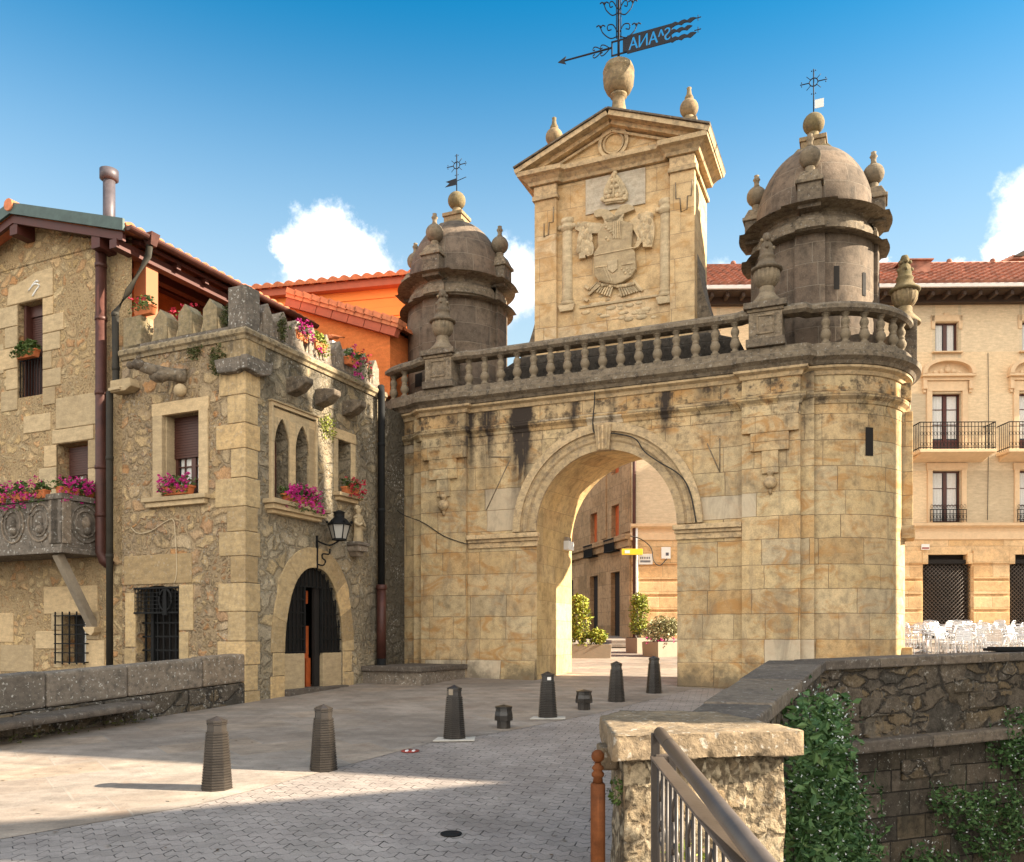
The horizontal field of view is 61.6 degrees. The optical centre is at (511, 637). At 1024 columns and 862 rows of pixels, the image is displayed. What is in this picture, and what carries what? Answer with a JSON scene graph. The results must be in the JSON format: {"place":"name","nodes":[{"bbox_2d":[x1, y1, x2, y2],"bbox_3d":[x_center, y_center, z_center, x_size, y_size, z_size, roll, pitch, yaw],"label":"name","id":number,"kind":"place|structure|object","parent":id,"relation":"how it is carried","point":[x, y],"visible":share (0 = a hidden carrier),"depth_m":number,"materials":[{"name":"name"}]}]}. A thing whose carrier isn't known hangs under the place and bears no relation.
{"place":"outdoors","nodes":[
{"label":"outdoors","id":0,"kind":"place"},
{"bbox_2d":[0,688,722,861],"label":"road","id":1,"kind":"structure","parent":0,"point":[495,802],"depth_m":7.30,"materials":[{"name":"grey stone"}]},
{"bbox_2d":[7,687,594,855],"bbox_3d":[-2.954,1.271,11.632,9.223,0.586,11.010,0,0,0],"label":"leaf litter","id":2,"kind":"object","parent":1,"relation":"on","point":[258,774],"visible":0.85,"depth_m":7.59,"materials":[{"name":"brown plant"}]},
{"bbox_2d":[401,749,418,752],"bbox_3d":[-1.211,1.347,10.218,0.220,0.006,0.220,0,3,0],"label":"floor sticker","id":3,"kind":"object","parent":1,"relation":"on","point":[410,750],"visible":1,"depth_m":10.21,"materials":[{"name":"white paint"}]},
{"bbox_2d":[440,830,461,836],"bbox_3d":[-0.477,1.536,6.728,0.170,0.010,0.170,0,3,0],"label":"manhole cover","id":4,"kind":"object","parent":1,"relation":"on","point":[451,833],"visible":1,"depth_m":6.71,"materials":[{"name":"black metal"}]},
{"bbox_2d":[591,750,604,861],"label":"wooden post","id":5,"kind":"object","parent":1,"relation":"on","point":[597,818],"visible":1,"depth_m":4.87,"materials":[{"name":"red wood"}]},
{"bbox_2d":[678,842,704,859],"bbox_3d":[1.084,1.461,4.763,1.182,0.699,0.351,0,0,-14],"label":"weed","id":6,"kind":"object","parent":1,"relation":"on","point":[703,855],"visible":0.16,"depth_m":4.71,"materials":[{"name":"green plant"}]},
{"bbox_2d":[597,710,803,861],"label":"stone pillar","id":7,"kind":"structure","parent":1,"relation":"on","point":[737,761],"depth_m":4.97,"materials":[{"name":"beige stone"}]},
{"bbox_2d":[606,775,622,805],"bbox_3d":[0.601,0.885,4.945,0.113,0.182,0.161,0,0,0],"label":"weed","id":8,"kind":"object","parent":7,"relation":"attached to","point":[616,801],"visible":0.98,"depth_m":4.91,"materials":[{"name":"green plant"}]},
{"bbox_2d":[650,727,776,861],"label":"handrail","id":9,"kind":"object","parent":1,"relation":"on","point":[728,831],"visible":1,"depth_m":2.73,"materials":[{"name":"grey metal"}]},
{"bbox_2d":[0,633,1022,838],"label":"pavement","id":10,"kind":"structure","parent":0,"point":[124,771],"depth_m":11.03,"materials":[{"name":"grey stone"}]},
{"bbox_2d":[1,714,156,742],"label":"ground weeds","id":11,"kind":"object","parent":10,"relation":"on","point":[72,728],"visible":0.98,"depth_m":11.60,"materials":[{"name":"green plant"}]},
{"bbox_2d":[0,653,245,741],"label":"parapet wall","id":12,"kind":"structure","parent":10,"relation":"on","point":[44,702],"depth_m":12.27,"materials":[{"name":"stone"}]},
{"bbox_2d":[0,166,318,673],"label":"stone house","id":13,"kind":"structure","parent":10,"relation":"on","point":[52,593],"depth_m":16.87,"materials":[{"name":"stone"}]},
{"bbox_2d":[0,484,10,511],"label":"flower box","id":14,"kind":"object","parent":13,"relation":"on","point":[2,489],"visible":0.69,"depth_m":16.19,"materials":[{"name":"ceramic"}]},
{"bbox_2d":[0,480,32,511],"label":"flower box","id":15,"kind":"object","parent":13,"relation":"on","point":[19,496],"visible":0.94,"depth_m":15.95,"materials":[{"name":"ceramic"}]},
{"bbox_2d":[9,338,40,359],"bbox_3d":[-9.720,-5.788,17.215,0.676,0.403,0.370,0,0,25],"label":"flower box","id":16,"kind":"object","parent":13,"relation":"on","point":[27,349],"visible":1,"depth_m":17.14,"materials":[{"name":"ceramic"}]},
{"bbox_2d":[25,475,51,502],"bbox_3d":[-8.699,-2.712,15.804,0.428,0.499,0.390,0,0,25],"label":"flower box","id":17,"kind":"object","parent":13,"relation":"on","point":[37,492],"visible":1,"depth_m":15.75,"materials":[{"name":"ceramic"}]},
{"bbox_2d":[50,475,94,506],"bbox_3d":[-8.100,-2.724,16.103,0.403,0.614,1.154,0,0,25],"label":"flower box","id":18,"kind":"object","parent":13,"relation":"attached to","point":[84,489],"visible":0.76,"depth_m":15.98,"materials":[{"name":"ceramic"}]},
{"bbox_2d":[74,616,86,661],"bbox_3d":[-8.410,0.025,16.937,0.680,0.930,0.100,0,0,25],"label":"lower window","id":19,"kind":"structure","parent":13,"relation":"in","point":[80,620],"depth_m":17.04,"materials":[{"name":"black glass"}]},
{"bbox_2d":[94,251,113,567],"bbox_3d":[-7.681,-4.437,16.197,0.347,6.327,0.224,0,0,-14],"label":"drainpipe","id":20,"kind":"object","parent":13,"relation":"attached to","point":[100,316],"visible":0.81,"depth_m":16.10,"materials":[{"name":"brown metal"}]},
{"bbox_2d":[105,231,159,665],"bbox_3d":[-7.031,-3.403,15.966,0.939,8.207,0.306,0,0,-7],"label":"drainpipe","id":21,"kind":"object","parent":13,"relation":"attached to","point":[151,243],"visible":0.92,"depth_m":15.80,"materials":[{"name":"brown metal"}]},
{"bbox_2d":[201,716,232,791],"bbox_3d":[-2.847,1.109,8.284,0.281,0.703,0.281,0,0,-24],"label":"bollard","id":22,"kind":"object","parent":10,"relation":"on","point":[216,773],"visible":1,"depth_m":8.19,"materials":[{"name":"stone"}]},
{"bbox_2d":[108,284,403,702],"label":"stone tower","id":23,"kind":"structure","parent":10,"relation":"on","point":[269,600],"depth_m":15.60,"materials":[{"name":"stone"}]},
{"bbox_2d":[128,294,156,316],"bbox_3d":[-6.771,-6.111,15.755,0.565,0.385,0.335,0,0,25],"label":"flower box","id":24,"kind":"object","parent":23,"relation":"on","point":[145,309],"visible":0.97,"depth_m":15.71,"materials":[{"name":"ceramic"}]},
{"bbox_2d":[131,519,176,582],"bbox_3d":[-6.479,-1.543,15.531,1.131,1.161,0.016,0,0,25],"label":"telephone wire","id":25,"kind":"object","parent":23,"relation":"attached to","point":[175,541],"visible":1,"depth_m":15.31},
{"bbox_2d":[154,589,178,660],"bbox_3d":[-6.252,0.180,15.873,1.050,2.240,0.020,0,0,25],"label":"window","id":26,"kind":"structure","parent":23,"relation":"in","point":[173,614],"depth_m":15.92,"materials":[{"name":"black glass"}]},
{"bbox_2d":[156,472,195,495],"bbox_3d":[-5.947,-2.720,15.243,0.832,0.388,0.459,0,0,25],"label":"flower box","id":27,"kind":"object","parent":23,"relation":"on","point":[175,487],"visible":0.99,"depth_m":15.17,"materials":[{"name":"ceramic"}]},
{"bbox_2d":[168,303,200,319],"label":"flower box","id":28,"kind":"object","parent":23,"relation":"attached to","point":[173,311],"visible":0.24,"depth_m":15.73,"materials":[{"name":"ceramic"}]},
{"bbox_2d":[176,458,198,493],"bbox_3d":[-5.749,-2.941,15.565,0.860,0.821,0.060,0,0,25],"label":"window","id":29,"kind":"structure","parent":23,"relation":"in","point":[191,465],"depth_m":15.62,"materials":[{"name":"clear glass"}]},
{"bbox_2d":[186,343,203,359],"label":"wall plant","id":30,"kind":"object","parent":23,"relation":"attached to","point":[192,351],"depth_m":15.11,"materials":[{"name":"green plant"}]},
{"bbox_2d":[208,343,226,375],"bbox_3d":[-5.100,-4.814,14.887,0.406,0.599,0.177,0,0,25],"label":"wall plant","id":31,"kind":"object","parent":23,"relation":"attached to","point":[215,356],"depth_m":14.88,"materials":[{"name":"green plant"}]},
{"bbox_2d":[219,304,227,326],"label":"wall plant","id":32,"kind":"object","parent":23,"relation":"attached to","point":[224,321],"depth_m":14.94,"materials":[{"name":"green plant"}]},
{"bbox_2d":[276,313,287,342],"bbox_3d":[-4.140,-5.563,15.474,0.148,0.543,0.272,0,0,25],"label":"wall plant","id":33,"kind":"object","parent":23,"relation":"attached to","point":[281,328],"depth_m":15.46,"materials":[{"name":"green plant"}]},
{"bbox_2d":[277,483,325,515],"bbox_3d":[-3.873,-2.554,15.754,0.389,0.545,1.198,0,0,25],"label":"flower box","id":34,"kind":"object","parent":23,"relation":"attached to","point":[301,498],"visible":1,"depth_m":15.71,"materials":[{"name":"ceramic"}]},
{"bbox_2d":[289,318,316,343],"bbox_3d":[-3.934,-5.736,16.066,0.383,0.371,0.517,0,0,25],"label":"flower box","id":35,"kind":"object","parent":23,"relation":"attached to","point":[302,335],"visible":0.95,"depth_m":16.03,"materials":[{"name":"ceramic"}]},
{"bbox_2d":[312,588,319,686],"bbox_3d":[-3.891,0.100,16.453,0.060,2.100,0.580,0,0,25],"label":"door leaf","id":36,"kind":"structure","parent":23,"relation":"in","point":[315,591],"depth_m":16.59,"materials":[{"name":"black wood"}]},
{"bbox_2d":[313,330,331,357],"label":"flower box","id":37,"kind":"object","parent":23,"relation":"attached to","point":[320,345],"visible":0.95,"depth_m":16.49,"materials":[{"name":"ceramic"}]},
{"bbox_2d":[318,411,336,442],"bbox_3d":[-3.579,-4.099,16.701,0.154,0.582,0.606,0,0,25],"label":"wall plant","id":38,"kind":"object","parent":23,"relation":"attached to","point":[326,425],"depth_m":16.67,"materials":[{"name":"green plant"}]},
{"bbox_2d":[316,510,352,568],"bbox_3d":[-3.384,-1.880,16.517,0.610,1.120,0.512,0,0,25],"label":"wall lantern","id":39,"kind":"object","parent":23,"relation":"attached to","point":[339,524],"depth_m":16.40,"materials":[{"name":"black metal"}]},
{"bbox_2d":[343,344,363,380],"bbox_3d":[-3.211,-5.529,17.361,0.369,0.709,0.416,0,0,25],"label":"flower box","id":40,"kind":"object","parent":23,"relation":"attached to","point":[350,360],"visible":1,"depth_m":17.30,"materials":[{"name":"ceramic"}]},
{"bbox_2d":[341,476,366,499],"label":"flower box","id":41,"kind":"object","parent":23,"relation":"attached to","point":[350,489],"visible":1,"depth_m":17.23,"materials":[{"name":"ceramic"}]},
{"bbox_2d":[355,348,373,377],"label":"flower box","id":42,"kind":"object","parent":23,"relation":"attached to","point":[364,358],"visible":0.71,"depth_m":17.86,"materials":[{"name":"plant"}]},
{"bbox_2d":[376,384,386,664],"bbox_3d":[-2.774,-2.192,18.269,0.240,6.384,0.247,0,0,25],"label":"drainpipe","id":43,"kind":"object","parent":23,"relation":"attached to","point":[381,587],"visible":0.92,"depth_m":18.19,"materials":[{"name":"black metal"}]},
{"bbox_2d":[309,704,337,771],"bbox_3d":[-2.014,1.062,9.175,0.281,0.703,0.281,0,0,-21],"label":"bollard","id":44,"kind":"object","parent":10,"relation":"on","point":[323,756],"visible":1,"depth_m":9.08,"materials":[{"name":"stone"}]},
{"bbox_2d":[248,269,409,327],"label":"orange house","id":45,"kind":"structure","parent":10,"relation":"on","point":[377,291],"depth_m":24.41,"materials":[{"name":"paint"}]},
{"bbox_2d":[283,287,412,398],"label":"orange house","id":46,"kind":"structure","parent":10,"relation":"on","point":[382,339],"depth_m":20.53,"materials":[{"name":"ceramic"}]},
{"bbox_2d":[361,663,467,685],"bbox_3d":[-2.023,0.895,18.479,1.450,0.610,2.180,0,0,25],"label":"stone bench","id":47,"kind":"object","parent":10,"relation":"on","point":[416,674],"visible":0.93,"depth_m":17.66,"materials":[{"name":"stone"}]},
{"bbox_2d":[433,685,474,741],"bbox_3d":[-0.740,0.962,11.056,0.551,0.703,0.432,0,0,-4],"label":"bollard","id":48,"kind":"object","parent":10,"relation":"on","point":[454,726],"visible":1,"depth_m":10.98,"materials":[{"name":"metal"}]},
{"bbox_2d":[495,704,512,728],"bbox_3d":[-0.115,1.100,11.971,0.255,0.332,0.255,0,0,0],"label":"bollard","id":49,"kind":"object","parent":10,"relation":"on","point":[503,716],"visible":1,"depth_m":11.88,"materials":[{"name":"metal"}]},
{"bbox_2d":[530,671,564,718],"bbox_3d":[0.541,0.863,12.922,0.551,0.703,0.432,0,0,0],"label":"bollard","id":50,"kind":"object","parent":10,"relation":"on","point":[547,706],"visible":1,"depth_m":12.85,"materials":[{"name":"metal"}]},
{"bbox_2d":[575,689,592,709],"bbox_3d":[1.160,1.001,13.839,0.255,0.332,0.255,0,0,-17],"label":"bollard","id":51,"kind":"object","parent":10,"relation":"on","point":[583,700],"visible":1,"depth_m":13.75,"materials":[{"name":"metal"}]},
{"bbox_2d":[572,644,611,657],"bbox_3d":[2.222,0.404,24.901,1.239,0.435,0.799,0,0,0],"label":"planter","id":52,"kind":"object","parent":10,"relation":"on","point":[592,651],"visible":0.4,"depth_m":24.51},
{"bbox_2d":[572,593,607,645],"bbox_3d":[2.146,-0.529,24.842,1.322,1.571,0.810,0,0,0],"label":"shrub","id":53,"kind":"object","parent":52,"relation":"in","point":[580,603],"visible":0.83,"depth_m":24.78,"materials":[{"name":"green plant"}]},
{"bbox_2d":[608,661,624,701],"bbox_3d":[1.808,0.760,14.872,0.281,0.703,0.281,0,0,-6],"label":"bollard","id":54,"kind":"object","parent":10,"relation":"on","point":[616,693],"visible":1,"depth_m":14.78,"materials":[{"name":"metal"}]},
{"bbox_2d":[625,637,649,652],"bbox_3d":[3.960,0.258,26.804,0.600,0.515,0.600,0,0,-29],"label":"planter","id":55,"kind":"object","parent":10,"relation":"on","point":[633,644],"visible":0.52,"depth_m":26.55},
{"bbox_2d":[627,592,650,636],"bbox_3d":[3.964,-0.717,26.798,0.686,1.439,0.674,0,0,27],"label":"shrub","id":56,"kind":"object","parent":55,"relation":"on","point":[638,603],"visible":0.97,"depth_m":26.70,"materials":[{"name":"green plant"}]},
{"bbox_2d":[600,640,676,646],"bbox_3d":[6.150,0.216,31.700,5.900,0.240,5.600,0,0,0],"label":"stone step","id":57,"kind":"object","parent":10,"relation":"on","point":[617,643],"visible":0.15,"depth_m":29.40,"materials":[{"name":"beige stone"}]},
{"bbox_2d":[385,56,921,688],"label":"city gate","id":58,"kind":"structure","parent":10,"relation":"on","point":[781,444],"depth_m":17.86,"materials":[{"name":"stone"}]},
{"bbox_2d":[415,372,421,387],"bbox_3d":[-2.200,-6.100,20.371,0.260,0.320,0.050,0,0,45],"label":"slit window","id":59,"kind":"structure","parent":58,"relation":"in","point":[418,377],"depth_m":20.35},
{"bbox_2d":[397,510,467,544],"bbox_3d":[-1.852,-2.524,19.313,1.907,0.963,0.020,0,0,23],"label":"power cable","id":60,"kind":"object","parent":58,"relation":"attached to","point":[432,528],"visible":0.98,"depth_m":19.27,"materials":[{"name":"black rubber"}]},
{"bbox_2d":[446,154,466,190],"bbox_3d":[-1.389,-11.430,21.222,0.590,1.000,0.028,0,0,23],"label":"weather vane","id":61,"kind":"object","parent":58,"relation":"attached to","point":[452,182],"visible":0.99,"depth_m":21.22,"materials":[{"name":"metal"}]},
{"bbox_2d":[564,537,573,550],"bbox_3d":[1.302,-2.179,20.049,0.190,0.300,0.360,0,0,23],"label":"wall lamp","id":62,"kind":"object","parent":58,"relation":"attached to","point":[568,545],"visible":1,"depth_m":19.91,"materials":[{"name":"white paint"}]},
{"bbox_2d":[558,0,700,63],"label":"weather vane","id":63,"kind":"object","parent":58,"relation":"on","point":[627,40],"visible":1,"depth_m":19.22,"materials":[{"name":"metal"}]},
{"bbox_2d":[592,392,696,521],"bbox_3d":[2.663,-3.866,17.429,2.164,3.172,0.028,0,0,23],"label":"power cable","id":64,"kind":"object","parent":58,"relation":"attached to","point":[648,455],"visible":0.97,"depth_m":17.36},
{"bbox_2d":[800,69,826,111],"bbox_3d":[6.335,-11.430,18.035,0.540,1.000,0.028,0,0,23],"label":"weather vane","id":65,"kind":"object","parent":58,"relation":"attached to","point":[819,103],"visible":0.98,"depth_m":18.01,"materials":[{"name":"metal"}]},
{"bbox_2d":[834,266,838,288],"bbox_3d":[6.360,-7.050,16.850,0.110,0.460,0.050,0,0,-1],"label":"slit window","id":66,"kind":"structure","parent":58,"relation":"in","point":[836,268],"depth_m":16.83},
{"bbox_2d":[863,272,865,295],"bbox_3d":[6.967,-7.000,17.032,0.100,0.460,0.050,0,0,-32],"label":"slit window","id":67,"kind":"structure","parent":58,"relation":"in","point":[864,274],"depth_m":17.01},
{"bbox_2d":[646,656,661,693],"bbox_3d":[2.665,0.695,16.112,0.281,0.703,0.281,0,0,-17],"label":"bollard","id":68,"kind":"object","parent":10,"relation":"on","point":[654,684],"visible":1,"depth_m":16.02,"materials":[{"name":"metal"}]},
{"bbox_2d":[642,641,676,656],"bbox_3d":[4.364,0.357,25.369,0.759,0.475,0.719,0,0,-32],"label":"planter","id":69,"kind":"object","parent":10,"relation":"on","point":[660,648],"visible":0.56,"depth_m":25.09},
{"bbox_2d":[641,615,676,643],"bbox_3d":[4.408,-0.236,25.374,1.244,0.868,0.919,0,0,0],"label":"shrub","id":70,"kind":"object","parent":69,"relation":"in","point":[664,628],"visible":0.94,"depth_m":25.22,"materials":[{"name":"green plant"}]},
{"bbox_2d":[572,258,1023,638],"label":"apartment building","id":71,"kind":"structure","parent":10,"relation":"on","point":[967,398],"depth_m":34.72,"materials":[{"name":"paint"}]},
{"bbox_2d":[594,576,597,627],"bbox_3d":[3.938,-1.250,39.204,0.040,3.099,1.000,0,0,-15],"label":"side door","id":72,"kind":"structure","parent":71,"relation":"in","point":[596,577],"depth_m":39.36,"materials":[{"name":"black wood"}]},
{"bbox_2d":[615,572,619,635],"bbox_3d":[4.617,-1.250,36.745,0.040,3.099,1.000,0,0,-15],"label":"side door","id":73,"kind":"structure","parent":71,"relation":"in","point":[617,575],"depth_m":36.95,"materials":[{"name":"black wood"}]},
{"bbox_2d":[622,549,642,554],"bbox_3d":[4.852,-3.453,34.678,0.842,0.245,0.085,0,0,1],"label":"street sign","id":74,"kind":"object","parent":71,"relation":"attached to","point":[632,551],"visible":1,"depth_m":34.64,"materials":[{"name":"yellow metal"}]},
{"bbox_2d":[638,554,652,564],"bbox_3d":[5.421,-3.177,34.911,0.574,0.429,0.095,0,0,1],"label":"street sign","id":75,"kind":"object","parent":71,"relation":"attached to","point":[645,559],"visible":1,"depth_m":34.87,"materials":[{"name":"white metal"}]},
{"bbox_2d":[661,547,670,558],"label":"utility box","id":76,"kind":"object","parent":71,"relation":"attached to","point":[665,552],"visible":1,"depth_m":34.77,"materials":[{"name":"white paint"}]},
{"bbox_2d":[935,323,955,350],"bbox_3d":[17.587,-12.147,34.917,0.920,1.205,0.065,0,0,1],"label":"window","id":77,"kind":"structure","parent":71,"relation":"in","point":[945,334],"depth_m":34.92,"materials":[{"name":"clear glass"}]},
{"bbox_2d":[932,394,958,448],"bbox_3d":[17.580,-8.632,34.934,1.160,2.472,0.065,0,0,1],"label":"balcony door","id":78,"kind":"structure","parent":71,"relation":"in","point":[945,408],"depth_m":34.94,"materials":[{"name":"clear glass"}]},
{"bbox_2d":[933,471,958,521],"bbox_3d":[17.587,-5.700,34.917,1.140,2.084,0.065,0,0,1],"label":"window","id":79,"kind":"structure","parent":71,"relation":"in","point":[945,483],"depth_m":34.92,"materials":[{"name":"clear glass"}]},
{"bbox_2d":[1019,394,1023,448],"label":"balcony door","id":80,"kind":"structure","parent":71,"relation":"in","point":[1021,396],"depth_m":34.87,"materials":[{"name":"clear glass"}]},
{"bbox_2d":[1020,471,1023,521],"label":"window","id":81,"kind":"structure","parent":71,"relation":"in","point":[1021,472],"depth_m":34.86,"materials":[{"name":"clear glass"}]},
{"bbox_2d":[905,625,920,653],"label":"cafe chair","id":82,"kind":"object","parent":10,"relation":"on","point":[908,632],"visible":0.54,"depth_m":26.15,"materials":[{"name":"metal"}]},
{"bbox_2d":[913,623,927,636],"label":"cafe chair","id":83,"kind":"object","parent":10,"relation":"on","point":[917,626],"visible":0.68,"depth_m":27.97,"materials":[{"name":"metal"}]},
{"bbox_2d":[911,629,935,652],"bbox_3d":[12.743,0.123,26.631,0.720,0.730,0.720,0,0,-7],"label":"cafe table","id":84,"kind":"object","parent":10,"relation":"on","point":[922,630],"visible":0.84,"depth_m":26.60,"materials":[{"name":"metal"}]},
{"bbox_2d":[913,633,940,653],"bbox_3d":[11.836,0.237,24.496,0.720,0.730,0.720,0,0,-14],"label":"cafe table","id":85,"kind":"object","parent":10,"relation":"on","point":[926,639],"visible":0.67,"depth_m":24.47,"materials":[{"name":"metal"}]},
{"bbox_2d":[924,624,945,652],"bbox_3d":[13.310,0.032,26.997,0.616,0.884,0.488,0,0,-44],"label":"cafe chair","id":86,"kind":"object","parent":10,"relation":"on","point":[933,626],"visible":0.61,"depth_m":27.04,"materials":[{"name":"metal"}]},
{"bbox_2d":[935,625,957,653],"bbox_3d":[13.287,0.069,26.230,0.616,0.884,0.488,0,0,35],"label":"cafe chair","id":87,"kind":"object","parent":10,"relation":"on","point":[955,628],"visible":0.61,"depth_m":26.16,"materials":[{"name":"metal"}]},
{"bbox_2d":[933,627,960,653],"bbox_3d":[12.814,0.120,25.355,0.488,0.884,0.616,0,0,-22],"label":"cafe chair","id":88,"kind":"object","parent":10,"relation":"on","point":[940,628],"visible":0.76,"depth_m":25.49,"materials":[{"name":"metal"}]},
{"bbox_2d":[938,628,965,653],"bbox_3d":[12.498,0.170,24.371,0.616,0.884,0.488,0,0,-4],"label":"cafe chair","id":89,"kind":"object","parent":10,"relation":"on","point":[947,643],"visible":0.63,"depth_m":24.37,"materials":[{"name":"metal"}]},
{"bbox_2d":[951,628,972,652],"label":"cafe chair","id":90,"kind":"object","parent":10,"relation":"on","point":[969,638],"visible":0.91,"depth_m":23.91,"materials":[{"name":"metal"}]},
{"bbox_2d":[964,625,979,651],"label":"cafe chair","id":91,"kind":"object","parent":10,"relation":"on","point":[966,626],"visible":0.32,"depth_m":27.07,"materials":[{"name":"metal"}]},
{"bbox_2d":[968,625,993,650],"bbox_3d":[14.446,0.057,26.494,0.616,0.885,0.488,0,0,-3],"label":"cafe chair","id":92,"kind":"object","parent":10,"relation":"on","point":[975,636],"visible":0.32,"depth_m":26.47,"materials":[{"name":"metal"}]},
{"bbox_2d":[975,622,991,646],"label":"cafe chair","id":93,"kind":"object","parent":10,"relation":"on","point":[981,625],"visible":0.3,"depth_m":28.33,"materials":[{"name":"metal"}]},
{"bbox_2d":[975,627,999,651],"bbox_3d":[13.896,0.131,25.153,0.488,0.884,0.616,0,0,2],"label":"cafe chair","id":94,"kind":"object","parent":10,"relation":"on","point":[980,633],"visible":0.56,"depth_m":25.35,"materials":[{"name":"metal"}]},
{"bbox_2d":[975,628,1001,651],"bbox_3d":[13.565,0.167,24.404,0.616,0.884,0.488,0,0,11],"label":"cafe chair","id":95,"kind":"object","parent":10,"relation":"on","point":[981,643],"visible":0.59,"depth_m":24.25,"materials":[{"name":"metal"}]},
{"bbox_2d":[985,628,1007,651],"bbox_3d":[13.541,0.185,24.027,0.488,0.885,0.616,0,0,44],"label":"cafe chair","id":96,"kind":"object","parent":10,"relation":"on","point":[990,638],"visible":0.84,"depth_m":23.89,"materials":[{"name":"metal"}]},
{"bbox_2d":[998,624,1023,646],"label":"cafe chair","id":97,"kind":"object","parent":10,"relation":"on","point":[1004,627],"visible":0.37,"depth_m":26.74,"materials":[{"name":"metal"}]},
{"bbox_2d":[1006,626,1023,646],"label":"cafe chair","id":98,"kind":"object","parent":10,"relation":"on","point":[1018,627],"visible":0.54,"depth_m":25.58,"materials":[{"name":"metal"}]},
{"bbox_2d":[0,0,1023,365],"label":"sky","id":99,"kind":"structure","parent":0,"point":[263,141],"materials":[{"name":"blue"}]},
{"bbox_2d":[1001,251,1023,260],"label":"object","id":100,"kind":"structure","parent":0,"point":[1019,256],"depth_m":57.70,"materials":[{"name":"tile"}]},
{"label":"terrain","id":101,"kind":"structure","parent":0,"visible":0},
{"bbox_2d":[694,660,825,860],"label":"parapet wall","id":102,"kind":"structure","parent":101,"relation":"on","point":[751,695],"depth_m":8.45,"materials":[{"name":"stone"}]},
{"bbox_2d":[771,674,892,861],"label":"hanging plant","id":103,"kind":"object","parent":102,"relation":"hanging from","point":[815,783],"visible":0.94,"depth_m":8.32,"materials":[{"name":"green plant"}]},
{"bbox_2d":[795,651,1023,861],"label":"river wall","id":104,"kind":"structure","parent":101,"relation":"on","point":[922,722],"depth_m":12.51,"materials":[{"name":"stone"}]},
{"bbox_2d":[901,780,1023,861],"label":"hanging plant","id":105,"kind":"object","parent":104,"relation":"attached to","point":[1009,810],"visible":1,"depth_m":12.68,"materials":[{"name":"green plant"}]},
{"bbox_2d":[983,647,1023,650],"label":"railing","id":106,"kind":"object","parent":104,"relation":"on","point":[1004,649],"visible":1,"depth_m":13.47,"materials":[{"name":"black metal"}]},
{"bbox_2d":[985,706,1023,795],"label":"hanging plant","id":107,"kind":"object","parent":104,"relation":"attached to","point":[1010,744],"visible":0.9,"depth_m":13.03,"materials":[{"name":"green plant"}]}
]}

